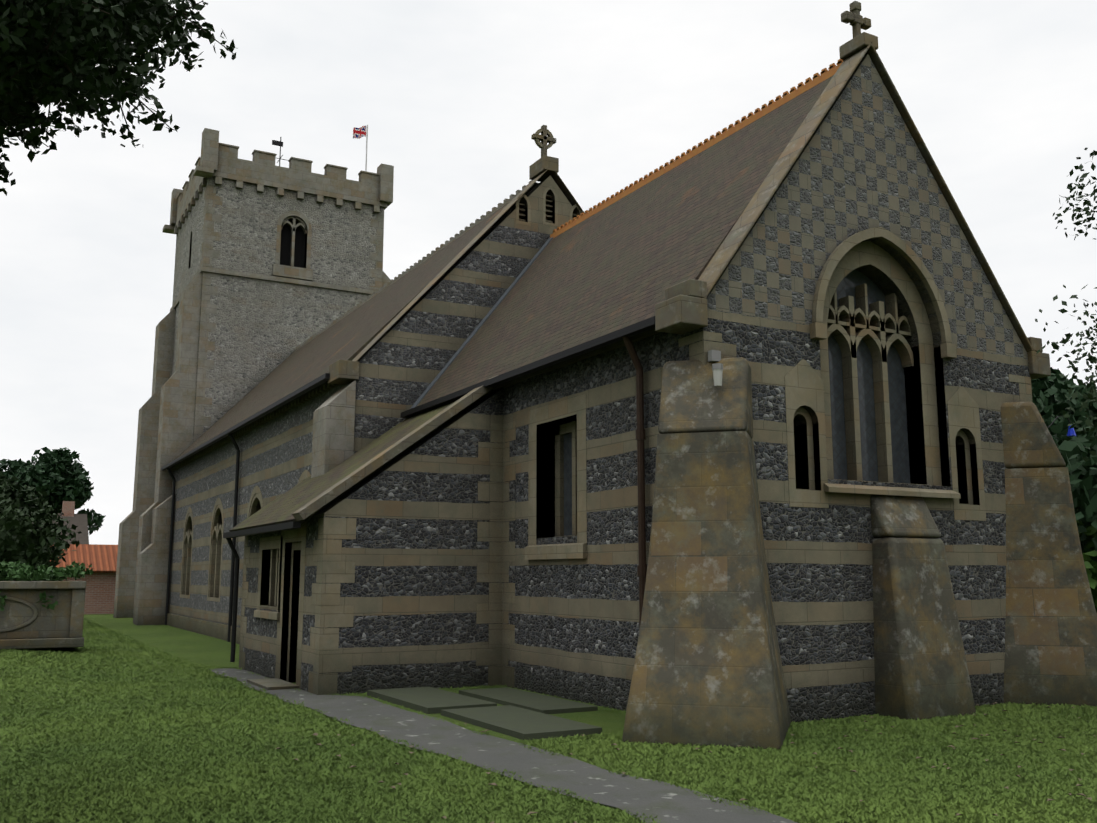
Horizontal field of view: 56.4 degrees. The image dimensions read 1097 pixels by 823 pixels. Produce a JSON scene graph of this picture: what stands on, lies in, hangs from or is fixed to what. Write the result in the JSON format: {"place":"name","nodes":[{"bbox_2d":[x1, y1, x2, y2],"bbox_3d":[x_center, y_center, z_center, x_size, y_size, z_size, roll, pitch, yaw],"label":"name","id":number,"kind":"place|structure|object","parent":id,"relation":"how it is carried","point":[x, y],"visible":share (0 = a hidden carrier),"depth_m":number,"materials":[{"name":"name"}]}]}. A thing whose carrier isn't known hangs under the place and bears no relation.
{"place":"outdoors","nodes":[
{"label":"outdoors","id":0,"kind":"place"},
{"bbox_2d":[29,513,88,543],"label":"chimney","id":1,"kind":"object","parent":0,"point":[80,521],"depth_m":66.74,"materials":[{"name":"brick"}]},
{"bbox_2d":[62,501,74,516],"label":"cottage chimneys","id":2,"kind":"object","parent":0,"point":[68,507],"visible":0.57,"depth_m":67.60,"materials":[{"name":"beige brick"}]},
{"bbox_2d":[0,0,235,195],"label":"tree foliage","id":3,"kind":"object","parent":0,"point":[75,45],"depth_m":5.96,"materials":[{"name":"green plant"}]},
{"bbox_2d":[84,614,239,667],"bbox_3d":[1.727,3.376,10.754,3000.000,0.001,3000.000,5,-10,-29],"label":"ground","id":4,"kind":"structure","parent":0,"point":[193,647],"depth_m":25.45,"materials":[{"name":"green plant"}]},
{"bbox_2d":[0,447,105,534],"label":"tree","id":5,"kind":"object","parent":4,"relation":"on","point":[58,476],"depth_m":77.13,"materials":[{"name":"green plant"}]},
{"bbox_2d":[172,177,383,433],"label":"tower wall","id":6,"kind":"structure","parent":0,"point":[264,328],"depth_m":38.05,"materials":[{"name":"grey stone"}]},
{"bbox_2d":[0,618,1096,822],"bbox_3d":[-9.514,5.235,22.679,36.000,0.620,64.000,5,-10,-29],"label":"lawn","id":7,"kind":"structure","parent":0,"point":[608,722],"depth_m":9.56,"materials":[{"name":"green plant"}]},
{"bbox_2d":[0,470,81,580],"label":"tree","id":8,"kind":"object","parent":7,"relation":"on","point":[43,539],"depth_m":31.12,"materials":[{"name":"green plant"}]},
{"bbox_2d":[0,581,85,649],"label":"chest tomb","id":9,"kind":"object","parent":7,"relation":"on","point":[26,622],"visible":1,"depth_m":19.79,"materials":[{"name":"stone"}]},
{"bbox_2d":[0,560,92,610],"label":"ivy","id":10,"kind":"object","parent":9,"relation":"on","point":[27,571],"visible":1,"depth_m":20.07,"materials":[{"name":"green plant"}]},
{"bbox_2d":[63,572,115,613],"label":"brick wall","id":11,"kind":"structure","parent":7,"relation":"on","point":[100,593],"depth_m":43.08,"materials":[{"name":"brown brick"}]},
{"bbox_2d":[50,544,117,571],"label":"shed roof","id":12,"kind":"structure","parent":11,"relation":"on","point":[101,558],"depth_m":43.91,"materials":[{"name":"orange tile"}]},
{"bbox_2d":[113,128,393,622],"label":"church tower","id":13,"kind":"structure","parent":7,"relation":"on","point":[171,417],"depth_m":38.50,"materials":[{"name":"beige stone"}]},
{"bbox_2d":[272,137,287,165],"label":"weather vane","id":14,"kind":"object","parent":13,"relation":"on","point":[277,143],"visible":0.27,"depth_m":42.38,"materials":[{"name":"black metal"}]},
{"bbox_2d":[280,219,304,267],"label":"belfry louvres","id":15,"kind":"object","parent":13,"relation":"on","point":[299,250],"visible":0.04,"depth_m":38.91,"materials":[{"name":"black wood"}]},
{"bbox_2d":[365,125,367,170],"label":"flag pole","id":16,"kind":"object","parent":13,"relation":"attached to","point":[366,147],"visible":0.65,"depth_m":41.27,"materials":[{"name":"white metal"}]},
{"bbox_2d":[353,126,365,138],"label":"flag","id":17,"kind":"object","parent":16,"relation":"attached to","point":[359,133],"visible":1,"depth_m":41.23,"materials":[{"name":"multicoloured fabric"}]},
{"bbox_2d":[169,384,344,626],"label":"nave wall","id":18,"kind":"structure","parent":7,"relation":"on","point":[275,457],"depth_m":26.76,"materials":[{"name":"grey stone"}]},
{"bbox_2d":[134,381,355,624],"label":"nave buttresses","id":19,"kind":"structure","parent":18,"relation":"attached to","point":[333,430],"depth_m":33.55,"materials":[{"name":"beige stone"}]},
{"bbox_2d":[170,184,535,467],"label":"nave roof","id":20,"kind":"structure","parent":18,"relation":"attached to","point":[352,335],"depth_m":24.93,"materials":[{"name":"tile"}]},
{"bbox_2d":[167,128,581,643],"bbox_3d":[-6.180,1.012,28.003,4.920,11.635,19.664,5,-10,-29],"label":"stone window trim","id":21,"kind":"structure","parent":18,"relation":"attached to","point":[210,629],"depth_m":27.76,"materials":[{"name":"beige stone"}]},
{"bbox_2d":[161,316,654,661],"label":"gutter pipes","id":22,"kind":"object","parent":18,"relation":"attached to","point":[610,338],"visible":0.88,"depth_m":17.95,"materials":[{"name":"black metal"}]},
{"bbox_2d":[291,180,537,353],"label":"roof ridge tiles","id":23,"kind":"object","parent":18,"relation":"attached to","point":[482,217],"depth_m":27.03,"materials":[{"name":"tile"}]},
{"bbox_2d":[346,176,571,452],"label":"gable wall","id":24,"kind":"structure","parent":18,"relation":"attached to","point":[405,358],"depth_m":19.41,"materials":[{"name":"grey stone"}]},
{"bbox_2d":[328,125,584,384],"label":"nave copings","id":25,"kind":"object","parent":24,"relation":"attached to","point":[345,372],"visible":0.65,"depth_m":20.28,"materials":[{"name":"beige stone"}]},
{"bbox_2d":[247,678,298,689],"bbox_3d":[-4.045,4.022,14.999,0.450,0.100,1.260,5,-10,-29],"label":"doorstep","id":26,"kind":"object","parent":7,"relation":"on","point":[273,684],"depth_m":14.87,"materials":[{"name":"beige stone"}]},
{"bbox_2d":[239,388,503,694],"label":"vestry wall","id":27,"kind":"structure","parent":7,"relation":"on","point":[416,592],"depth_m":14.78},
{"bbox_2d":[239,517,355,694],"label":"vestry trim","id":28,"kind":"structure","parent":27,"relation":"attached to","point":[334,571],"depth_m":14.25,"materials":[{"name":"beige stone"}]},
{"bbox_2d":[229,389,494,531],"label":"lean-to roof","id":29,"kind":"structure","parent":27,"relation":"attached to","point":[282,508],"depth_m":16.82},
{"bbox_2d":[292,375,497,520],"bbox_3d":[-2.118,0.468,14.995,3.121,2.317,0.350,5,-10,-29],"label":"gable coping","id":30,"kind":"object","parent":27,"relation":"attached to","point":[374,464],"visible":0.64,"depth_m":14.71,"materials":[{"name":"beige stone"}]},
{"bbox_2d":[367,687,601,739],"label":"stone slabs","id":31,"kind":"structure","parent":7,"relation":"on","point":[521,714],"depth_m":12.12,"materials":[{"name":"grey stone"}]},
{"bbox_2d":[210,668,796,822],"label":"path to vestry","id":32,"kind":"structure","parent":7,"relation":"on","point":[666,803],"depth_m":8.78,"materials":[{"name":"grey concrete"}]},
{"bbox_2d":[490,331,671,710],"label":"chancel wall","id":33,"kind":"structure","parent":7,"relation":"on","point":[575,622],"depth_m":13.19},
{"bbox_2d":[410,237,552,408],"bbox_3d":[-1.205,-1.796,19.737,2.957,3.776,0.220,5,-10,-29],"label":"lead flashing","id":34,"kind":"object","parent":33,"relation":"attached to","point":[460,349],"visible":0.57,"depth_m":19.62,"materials":[{"name":"grey metal"}]},
{"bbox_2d":[408,75,833,417],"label":"chancel roof","id":35,"kind":"structure","parent":33,"relation":"attached to","point":[627,260],"depth_m":15.10,"materials":[{"name":"tile"}]},
{"bbox_2d":[550,59,843,237],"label":"roof ridge tiles","id":36,"kind":"object","parent":35,"relation":"on","point":[801,88],"visible":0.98,"depth_m":16.26,"materials":[{"name":"orange tile"}]},
{"bbox_2d":[622,336,646,628],"bbox_3d":[1.016,1.136,12.029,0.285,4.215,0.186,12,-15,-53],"label":"drainpipe","id":37,"kind":"object","parent":33,"relation":"attached to","point":[640,439],"visible":0.67,"depth_m":12.12,"materials":[{"name":"black metal"}]},
{"bbox_2d":[708,350,722,369],"bbox_3d":[1.843,-0.562,11.238,0.144,0.270,0.404,0,-9,0],"label":"lamp bracket","id":38,"kind":"object","parent":33,"relation":"attached to","point":[714,355],"visible":0.88,"depth_m":11.34,"materials":[{"name":"grey metal"}]},
{"bbox_2d":[713,369,722,386],"bbox_3d":[1.829,-0.362,11.059,0.110,0.180,0.110,5,-10,-29],"label":"lamp","id":39,"kind":"object","parent":38,"relation":"hanging from","point":[717,375],"visible":1,"depth_m":11.02,"materials":[{"name":"white glass"}]},
{"bbox_2d":[564,270,909,535],"bbox_3d":[-4.966,1.750,21.491,5.225,4.530,25.526,8,-12,-40],"label":"window glass","id":40,"kind":"object","parent":33,"relation":"attached to","point":[850,281],"visible":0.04,"depth_m":13.18,"materials":[{"name":"grey glass"}]},
{"bbox_2d":[476,331,1032,687],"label":"chancel trim","id":41,"kind":"structure","parent":33,"relation":"attached to","point":[495,535],"depth_m":14.80,"materials":[{"name":"beige stone"}]},
{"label":"hanging bracket","id":42,"kind":"object","parent":33,"relation":"attached to","visible":0},
{"bbox_2d":[1067,426,1075,436],"bbox_3d":[7.293,0.263,14.284,0.116,0.160,0.116,5,-10,-29],"label":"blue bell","id":43,"kind":"object","parent":42,"relation":"attached to","point":[1071,431],"visible":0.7,"depth_m":14.25,"materials":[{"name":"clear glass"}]},
{"bbox_2d":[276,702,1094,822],"bbox_3d":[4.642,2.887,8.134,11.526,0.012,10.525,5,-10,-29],"label":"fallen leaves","id":44,"kind":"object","parent":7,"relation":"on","point":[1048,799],"visible":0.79,"depth_m":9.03,"materials":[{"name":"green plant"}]},
{"bbox_2d":[671,54,1030,721],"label":"gable end wall","id":45,"kind":"structure","parent":7,"relation":"on","point":[859,164],"depth_m":12.60,"materials":[{"name":"grey stone"}]},
{"bbox_2d":[655,1,1050,378],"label":"chancel copings","id":46,"kind":"object","parent":45,"relation":"on","point":[681,309],"visible":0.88,"depth_m":12.97,"materials":[{"name":"beige stone"}]},
{"bbox_2d":[622,357,1096,749],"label":"buttresses","id":47,"kind":"structure","parent":45,"relation":"attached to","point":[708,669],"depth_m":11.18,"materials":[{"name":"brown stone"}]},
{"bbox_2d":[785,227,985,520],"bbox_3d":[4.136,-0.498,12.903,3.340,3.667,0.518,5,-10,-29],"label":"window frame","id":48,"kind":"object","parent":45,"relation":"in","point":[806,385],"depth_m":13.04,"materials":[{"name":"beige stone"}]},
{"bbox_2d":[1031,367,1096,577],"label":"bush","id":49,"kind":"object","parent":7,"relation":"on","point":[1047,390],"depth_m":20.19,"materials":[{"name":"green plant"}]},
{"bbox_2d":[1076,509,1096,612],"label":"bush","id":50,"kind":"object","parent":7,"relation":"on","point":[1089,562],"depth_m":19.28,"materials":[{"name":"green plant"}]},
{"bbox_2d":[0,0,1096,544],"label":"sky","id":51,"kind":"structure","parent":0,"point":[451,95],"materials":[{"name":"white"}]},
{"bbox_2d":[1035,148,1096,461],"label":"tree","id":52,"kind":"object","parent":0,"point":[1092,393],"visible":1,"depth_m":11.49,"materials":[{"name":"green plant"}]}
]}

